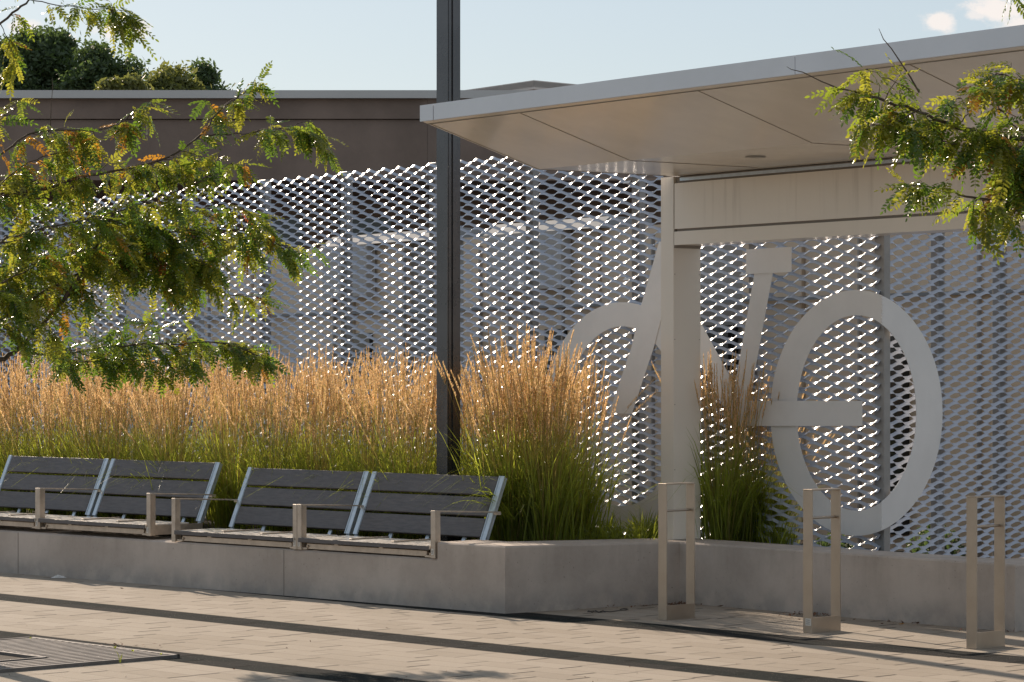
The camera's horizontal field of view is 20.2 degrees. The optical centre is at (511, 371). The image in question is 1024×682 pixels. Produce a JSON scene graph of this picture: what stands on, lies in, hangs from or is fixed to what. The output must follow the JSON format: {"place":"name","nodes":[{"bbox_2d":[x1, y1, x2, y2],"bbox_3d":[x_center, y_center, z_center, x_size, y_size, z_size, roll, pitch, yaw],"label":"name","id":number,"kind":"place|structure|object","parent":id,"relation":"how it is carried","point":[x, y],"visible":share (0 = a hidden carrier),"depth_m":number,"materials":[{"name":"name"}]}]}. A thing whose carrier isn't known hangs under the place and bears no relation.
{"place":"outdoors","nodes":[
{"label":"outdoors","id":0,"kind":"place"},
{"bbox_2d":[0,352,68,512],"bbox_3d":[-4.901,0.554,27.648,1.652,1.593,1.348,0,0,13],"label":"feather reed grass","id":1,"kind":"object","parent":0,"point":[22,382],"depth_m":27.54,"materials":[{"name":"beige plant"}]},
{"bbox_2d":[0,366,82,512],"bbox_3d":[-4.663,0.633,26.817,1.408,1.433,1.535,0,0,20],"label":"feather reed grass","id":2,"kind":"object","parent":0,"point":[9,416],"depth_m":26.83,"materials":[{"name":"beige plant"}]},
{"bbox_2d":[0,352,120,515],"bbox_3d":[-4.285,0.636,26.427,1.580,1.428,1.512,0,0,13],"label":"feather reed grass","id":3,"kind":"object","parent":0,"point":[55,512],"depth_m":26.37,"materials":[{"name":"beige plant"}]},
{"bbox_2d":[21,364,156,456],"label":"feather reed grass","id":4,"kind":"object","parent":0,"point":[90,411],"depth_m":27.50,"materials":[{"name":"beige plant"}]},
{"bbox_2d":[168,351,287,528],"bbox_3d":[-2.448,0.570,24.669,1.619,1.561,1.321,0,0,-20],"label":"feather reed grass","id":5,"kind":"object","parent":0,"point":[226,479],"depth_m":24.55,"materials":[{"name":"beige plant"}]},
{"bbox_2d":[201,344,355,531],"bbox_3d":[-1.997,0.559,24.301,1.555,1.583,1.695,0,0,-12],"label":"feather reed grass","id":6,"kind":"object","parent":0,"point":[269,463],"depth_m":24.18,"materials":[{"name":"beige plant"}]},
{"bbox_2d":[202,361,384,468],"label":"feather reed grass","id":7,"kind":"object","parent":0,"point":[270,410],"depth_m":25.57,"materials":[{"name":"beige plant"}]},
{"bbox_2d":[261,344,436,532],"bbox_3d":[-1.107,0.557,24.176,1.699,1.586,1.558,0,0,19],"label":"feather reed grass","id":8,"kind":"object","parent":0,"point":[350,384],"depth_m":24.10,"materials":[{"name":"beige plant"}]},
{"bbox_2d":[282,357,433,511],"bbox_3d":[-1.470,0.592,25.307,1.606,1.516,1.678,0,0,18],"label":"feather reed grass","id":9,"kind":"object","parent":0,"point":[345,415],"depth_m":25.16,"materials":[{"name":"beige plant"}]},
{"bbox_2d":[328,343,469,512],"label":"feather reed grass","id":10,"kind":"object","parent":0,"point":[401,363],"depth_m":24.51,"materials":[{"name":"beige plant"}]},
{"bbox_2d":[376,351,476,536],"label":"feather reed grass","id":11,"kind":"object","parent":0,"point":[428,371],"depth_m":23.50,"materials":[{"name":"beige plant"}]},
{"bbox_2d":[431,360,519,473],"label":"feather reed grass","id":12,"kind":"object","parent":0,"point":[478,407],"depth_m":23.96,"materials":[{"name":"beige plant"}]},
{"bbox_2d":[0,572,1023,681],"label":"paving","id":13,"kind":"structure","parent":0,"point":[207,635],"depth_m":18.61,"materials":[{"name":"beige concrete"}]},
{"bbox_2d":[52,575,65,577],"bbox_3d":[-3.847,1.733,24.411,0.130,0.028,0.066,0,0,-11],"label":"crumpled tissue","id":14,"kind":"object","parent":13,"relation":"on","point":[58,576],"visible":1,"depth_m":24.40,"materials":[{"name":"white paper"}]},
{"bbox_2d":[0,637,179,672],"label":"tree grate","id":15,"kind":"object","parent":13,"relation":"on","point":[25,654],"visible":1,"depth_m":17.62,"materials":[{"name":"metal"}]},
{"bbox_2d":[0,526,1023,631],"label":"planter wall","id":16,"kind":"structure","parent":13,"relation":"on","point":[502,577],"depth_m":21.36,"materials":[{"name":"concrete"}]},
{"bbox_2d":[0,455,222,535],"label":"bench","id":17,"kind":"object","parent":16,"relation":"on","point":[40,501],"visible":0.94,"depth_m":24.90,"materials":[{"name":"grey wood"}]},
{"bbox_2d":[0,508,629,552],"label":"planting soil","id":18,"kind":"structure","parent":16,"relation":"in","point":[205,526],"depth_m":24.85,"materials":[{"name":"brown soil"}]},
{"bbox_2d":[17,348,140,516],"bbox_3d":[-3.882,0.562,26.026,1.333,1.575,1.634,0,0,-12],"label":"feather reed grass","id":19,"kind":"object","parent":18,"relation":"on","point":[84,422],"depth_m":26.02,"materials":[{"name":"beige plant"}]},
{"bbox_2d":[49,367,173,519],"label":"feather reed grass","id":20,"kind":"object","parent":18,"relation":"on","point":[113,453],"depth_m":25.63,"materials":[{"name":"beige plant"}]},
{"bbox_2d":[84,354,232,520],"bbox_3d":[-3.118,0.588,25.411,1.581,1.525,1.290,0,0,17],"label":"feather reed grass","id":21,"kind":"object","parent":18,"relation":"on","point":[171,408],"depth_m":25.30,"materials":[{"name":"beige plant"}]},
{"bbox_2d":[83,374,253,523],"bbox_3d":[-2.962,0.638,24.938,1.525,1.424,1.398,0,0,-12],"label":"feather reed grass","id":22,"kind":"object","parent":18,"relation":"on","point":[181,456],"depth_m":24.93,"materials":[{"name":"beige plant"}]},
{"bbox_2d":[248,342,436,536],"bbox_3d":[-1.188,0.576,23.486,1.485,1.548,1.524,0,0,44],"label":"feather reed grass","id":23,"kind":"object","parent":18,"relation":"on","point":[353,466],"depth_m":23.41,"materials":[{"name":"beige plant"}]},
{"bbox_2d":[274,367,471,538],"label":"feather reed grass","id":24,"kind":"object","parent":18,"relation":"on","point":[393,468],"depth_m":22.98,"materials":[{"name":"beige plant"}]},
{"bbox_2d":[437,0,470,540],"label":"lamp post","id":25,"kind":"object","parent":18,"relation":"on","point":[448,196],"visible":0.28,"depth_m":22.75,"materials":[{"name":"metal"}]},
{"bbox_2d":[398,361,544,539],"bbox_3d":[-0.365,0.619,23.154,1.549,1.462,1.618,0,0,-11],"label":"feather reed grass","id":26,"kind":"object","parent":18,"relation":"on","point":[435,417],"depth_m":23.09,"materials":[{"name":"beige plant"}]},
{"bbox_2d":[399,353,553,539],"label":"feather reed grass","id":27,"kind":"object","parent":18,"relation":"on","point":[464,459],"depth_m":22.84,"materials":[{"name":"beige plant"}]},
{"bbox_2d":[578,519,617,539],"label":"grass","id":28,"kind":"structure","parent":18,"relation":"on","point":[597,528],"depth_m":22.38,"materials":[{"name":"green plant"}]},
{"bbox_2d":[592,517,637,538],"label":"grass","id":29,"kind":"structure","parent":18,"relation":"on","point":[611,536],"depth_m":22.09,"materials":[{"name":"green plant"}]},
{"bbox_2d":[612,509,657,539],"bbox_3d":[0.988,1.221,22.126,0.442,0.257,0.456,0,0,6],"label":"grass","id":30,"kind":"structure","parent":18,"relation":"on","point":[636,534],"depth_m":22.14,"materials":[{"name":"green plant"}]},
{"bbox_2d":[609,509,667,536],"bbox_3d":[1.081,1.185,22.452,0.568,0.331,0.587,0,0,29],"label":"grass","id":31,"kind":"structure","parent":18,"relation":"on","point":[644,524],"depth_m":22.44,"materials":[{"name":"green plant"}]},
{"bbox_2d":[623,507,657,532],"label":"grass","id":32,"kind":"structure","parent":18,"relation":"on","point":[642,521],"depth_m":22.89,"materials":[{"name":"green plant"}]},
{"bbox_2d":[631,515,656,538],"bbox_3d":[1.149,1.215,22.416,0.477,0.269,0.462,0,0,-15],"label":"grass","id":33,"kind":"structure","parent":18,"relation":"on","point":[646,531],"depth_m":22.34,"materials":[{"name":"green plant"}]},
{"bbox_2d":[610,348,831,542],"bbox_3d":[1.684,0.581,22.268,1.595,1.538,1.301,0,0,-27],"label":"feather reed grass","id":34,"kind":"object","parent":18,"relation":"on","point":[718,526],"depth_m":22.21,"materials":[{"name":"green plant"}]},
{"bbox_2d":[711,426,835,542],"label":"feather reed grass","id":35,"kind":"object","parent":18,"relation":"on","point":[781,518],"depth_m":22.42,"materials":[{"name":"green plant"}]},
{"bbox_2d":[802,532,852,547],"bbox_3d":[2.759,1.584,25.004,0.493,0.394,0.748,0,0,0],"label":"shrub","id":36,"kind":"object","parent":18,"relation":"in","point":[824,543],"visible":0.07,"depth_m":24.86,"materials":[{"name":"green plant"}]},
{"bbox_2d":[172,467,506,557],"bbox_3d":[-1.396,1.087,22.666,3.077,0.590,0.833,0,0,44],"label":"bench","id":37,"kind":"object","parent":16,"relation":"on","point":[299,518],"visible":0.94,"depth_m":22.67,"materials":[{"name":"grey wood"}]},
{"bbox_2d":[445,487,514,519],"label":"leaning grass","id":38,"kind":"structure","parent":37,"relation":"on","point":[500,509],"depth_m":21.90,"materials":[{"name":"green plant"}]},
{"bbox_2d":[420,25,1023,539],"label":"entrance canopy","id":39,"kind":"object","parent":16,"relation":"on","point":[748,151],"visible":0.92,"depth_m":20.03,"materials":[{"name":"metal"}]},
{"bbox_2d":[587,608,627,612],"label":"leaf litter","id":40,"kind":"object","parent":13,"relation":"on","point":[607,611],"visible":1,"depth_m":20.96,"materials":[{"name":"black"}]},
{"bbox_2d":[658,482,694,619],"bbox_3d":[1.168,1.268,20.388,0.297,0.964,0.080,0,0,-43],"label":"bicycle stand","id":41,"kind":"object","parent":13,"relation":"on","point":[676,612],"visible":1,"depth_m":20.34,"materials":[{"name":"metal"}]},
{"bbox_2d":[669,601,701,604],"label":"leaf litter","id":42,"kind":"object","parent":13,"relation":"on","point":[679,602],"visible":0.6,"depth_m":21.59,"materials":[{"name":"brown plant"}]},
{"bbox_2d":[767,611,828,616],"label":"leaf litter","id":43,"kind":"object","parent":13,"relation":"on","point":[814,613],"visible":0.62,"depth_m":20.66,"materials":[{"name":"brown plant"}]},
{"bbox_2d":[803,488,840,632],"bbox_3d":[2.087,1.268,19.374,0.300,0.964,0.080,0,0,-43],"label":"bicycle stand","id":44,"kind":"object","parent":13,"relation":"on","point":[831,623],"visible":1,"depth_m":19.32,"materials":[{"name":"metal"}]},
{"bbox_2d":[788,0,1023,265],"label":"honey locust tree","id":45,"kind":"object","parent":13,"relation":"on","point":[1003,199],"visible":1,"depth_m":14.66,"materials":[{"name":"green plant"}]},
{"bbox_2d":[966,495,1004,648],"bbox_3d":[3.010,1.268,18.274,0.297,0.964,0.080,0,0,-43],"label":"bicycle stand","id":46,"kind":"object","parent":13,"relation":"on","point":[984,640],"visible":1,"depth_m":18.22,"materials":[{"name":"metal"}]},
{"bbox_2d":[0,0,1023,89],"label":"sky","id":47,"kind":"structure","parent":0,"point":[309,44],"materials":[{"name":"blue"}]},
{"bbox_2d":[416,322,623,541],"bbox_3d":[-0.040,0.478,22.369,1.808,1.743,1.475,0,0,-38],"label":"feather reed grass","id":48,"kind":"object","parent":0,"point":[524,393],"depth_m":22.25,"materials":[{"name":"beige plant"}]},
{"bbox_2d":[469,80,575,89],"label":"building roof","id":49,"kind":"structure","parent":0,"point":[532,85],"depth_m":60.41,"materials":[{"name":"metal"}]},
{"bbox_2d":[465,338,652,540],"bbox_3d":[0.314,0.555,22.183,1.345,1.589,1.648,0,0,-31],"label":"feather reed grass","id":50,"kind":"object","parent":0,"point":[551,527],"depth_m":22.01,"materials":[{"name":"plant"}]},
{"bbox_2d":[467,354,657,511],"bbox_3d":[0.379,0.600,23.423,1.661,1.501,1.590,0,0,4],"label":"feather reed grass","id":51,"kind":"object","parent":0,"point":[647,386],"depth_m":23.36,"materials":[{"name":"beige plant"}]},
{"bbox_2d":[561,516,592,539],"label":"grass","id":52,"kind":"structure","parent":0,"point":[576,535],"depth_m":22.12,"materials":[{"name":"green plant"}]},
{"bbox_2d":[534,356,655,538],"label":"feather reed grass","id":53,"kind":"object","parent":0,"point":[587,517],"depth_m":22.38,"materials":[{"name":"plant"}]},
{"bbox_2d":[569,514,627,539],"bbox_3d":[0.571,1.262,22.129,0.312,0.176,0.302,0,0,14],"label":"grass","id":54,"kind":"structure","parent":0,"point":[592,537],"depth_m":22.14,"materials":[{"name":"green plant"}]},
{"bbox_2d":[580,509,632,539],"bbox_3d":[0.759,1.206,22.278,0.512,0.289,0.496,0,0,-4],"label":"grass","id":55,"kind":"structure","parent":0,"point":[615,534],"depth_m":22.31,"materials":[{"name":"green plant"}]},
{"bbox_2d":[593,510,619,534],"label":"grass","id":56,"kind":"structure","parent":0,"point":[606,517],"depth_m":22.79,"materials":[{"name":"green plant"}]},
{"bbox_2d":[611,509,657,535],"bbox_3d":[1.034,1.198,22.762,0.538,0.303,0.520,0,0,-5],"label":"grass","id":57,"kind":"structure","parent":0,"point":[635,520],"depth_m":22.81,"materials":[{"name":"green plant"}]},
{"bbox_2d":[743,517,802,544],"bbox_3d":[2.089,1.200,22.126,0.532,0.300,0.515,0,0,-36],"label":"grass","id":58,"kind":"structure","parent":0,"point":[784,538],"depth_m":22.14,"materials":[{"name":"green plant"}]},
{"label":"ground","id":59,"kind":"structure","parent":0,"visible":0},
{"bbox_2d":[0,18,84,89],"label":"broadleaf tree","id":60,"kind":"object","parent":59,"relation":"on","point":[47,54],"visible":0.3,"depth_m":71.08,"materials":[{"name":"green plant"}]},
{"bbox_2d":[53,39,150,89],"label":"broadleaf tree","id":61,"kind":"object","parent":59,"relation":"on","point":[97,61],"visible":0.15,"depth_m":69.42,"materials":[{"name":"green plant"}]},
{"bbox_2d":[94,67,153,89],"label":"broadleaf tree","id":62,"kind":"object","parent":59,"relation":"on","point":[128,81],"visible":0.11,"depth_m":65.68,"materials":[{"name":"green plant"}]},
{"bbox_2d":[0,0,348,399],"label":"honey locust tree","id":63,"kind":"object","parent":59,"relation":"on","point":[125,262],"visible":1,"depth_m":18.77,"materials":[{"name":"green plant"}]},
{"bbox_2d":[144,57,211,89],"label":"broadleaf tree","id":64,"kind":"object","parent":59,"relation":"on","point":[165,77],"visible":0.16,"depth_m":75.52,"materials":[{"name":"green plant"}]},
{"bbox_2d":[188,57,235,89],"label":"broadleaf tree","id":65,"kind":"object","parent":59,"relation":"on","point":[206,73],"visible":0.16,"depth_m":83.80,"materials":[{"name":"green plant"}]},
{"bbox_2d":[0,90,674,446],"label":"brown building","id":66,"kind":"structure","parent":59,"relation":"on","point":[376,130],"depth_m":50.00,"materials":[{"name":"metal"}]},
{"bbox_2d":[2,218,36,292],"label":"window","id":67,"kind":"structure","parent":66,"relation":"in","point":[6,228],"depth_m":54.94,"materials":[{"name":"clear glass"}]},
{"bbox_2d":[74,218,112,251],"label":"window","id":68,"kind":"structure","parent":66,"relation":"in","point":[93,225],"depth_m":54.94,"materials":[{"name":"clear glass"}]},
{"bbox_2d":[163,218,213,258],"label":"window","id":69,"kind":"structure","parent":66,"relation":"in","point":[169,218],"depth_m":54.94,"materials":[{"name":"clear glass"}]},
{"bbox_2d":[252,218,302,249],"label":"window","id":70,"kind":"structure","parent":66,"relation":"in","point":[285,235],"depth_m":54.94,"materials":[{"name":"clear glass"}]},
{"bbox_2d":[340,218,390,234],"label":"window","id":71,"kind":"structure","parent":66,"relation":"in","point":[369,220],"depth_m":54.94,"materials":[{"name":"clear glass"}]},
{"bbox_2d":[0,157,1023,558],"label":"fence","id":72,"kind":"object","parent":59,"relation":"on","point":[938,261],"visible":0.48,"depth_m":23.75,"materials":[{"name":"silver metal"}]},
{"bbox_2d":[549,242,942,535],"bbox_3d":[1.504,0.124,22.917,4.029,2.362,0.891,0,0,41],"label":"bicycle emblem","id":73,"kind":"object","parent":72,"relation":"attached to","point":[786,414],"visible":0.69,"depth_m":22.03,"materials":[{"name":"paint"}]},
{"bbox_2d":[41,216,1023,557],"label":"service building","id":74,"kind":"structure","parent":59,"relation":"on","point":[767,334],"depth_m":28.62,"materials":[{"name":"grey metal"}]},
{"bbox_2d":[906,524,965,555],"bbox_3d":[3.541,1.515,24.001,0.523,0.532,0.763,0,0,0],"label":"shrub","id":75,"kind":"object","parent":59,"relation":"on","point":[924,543],"visible":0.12,"depth_m":23.91,"materials":[{"name":"green plant"}]}
]}

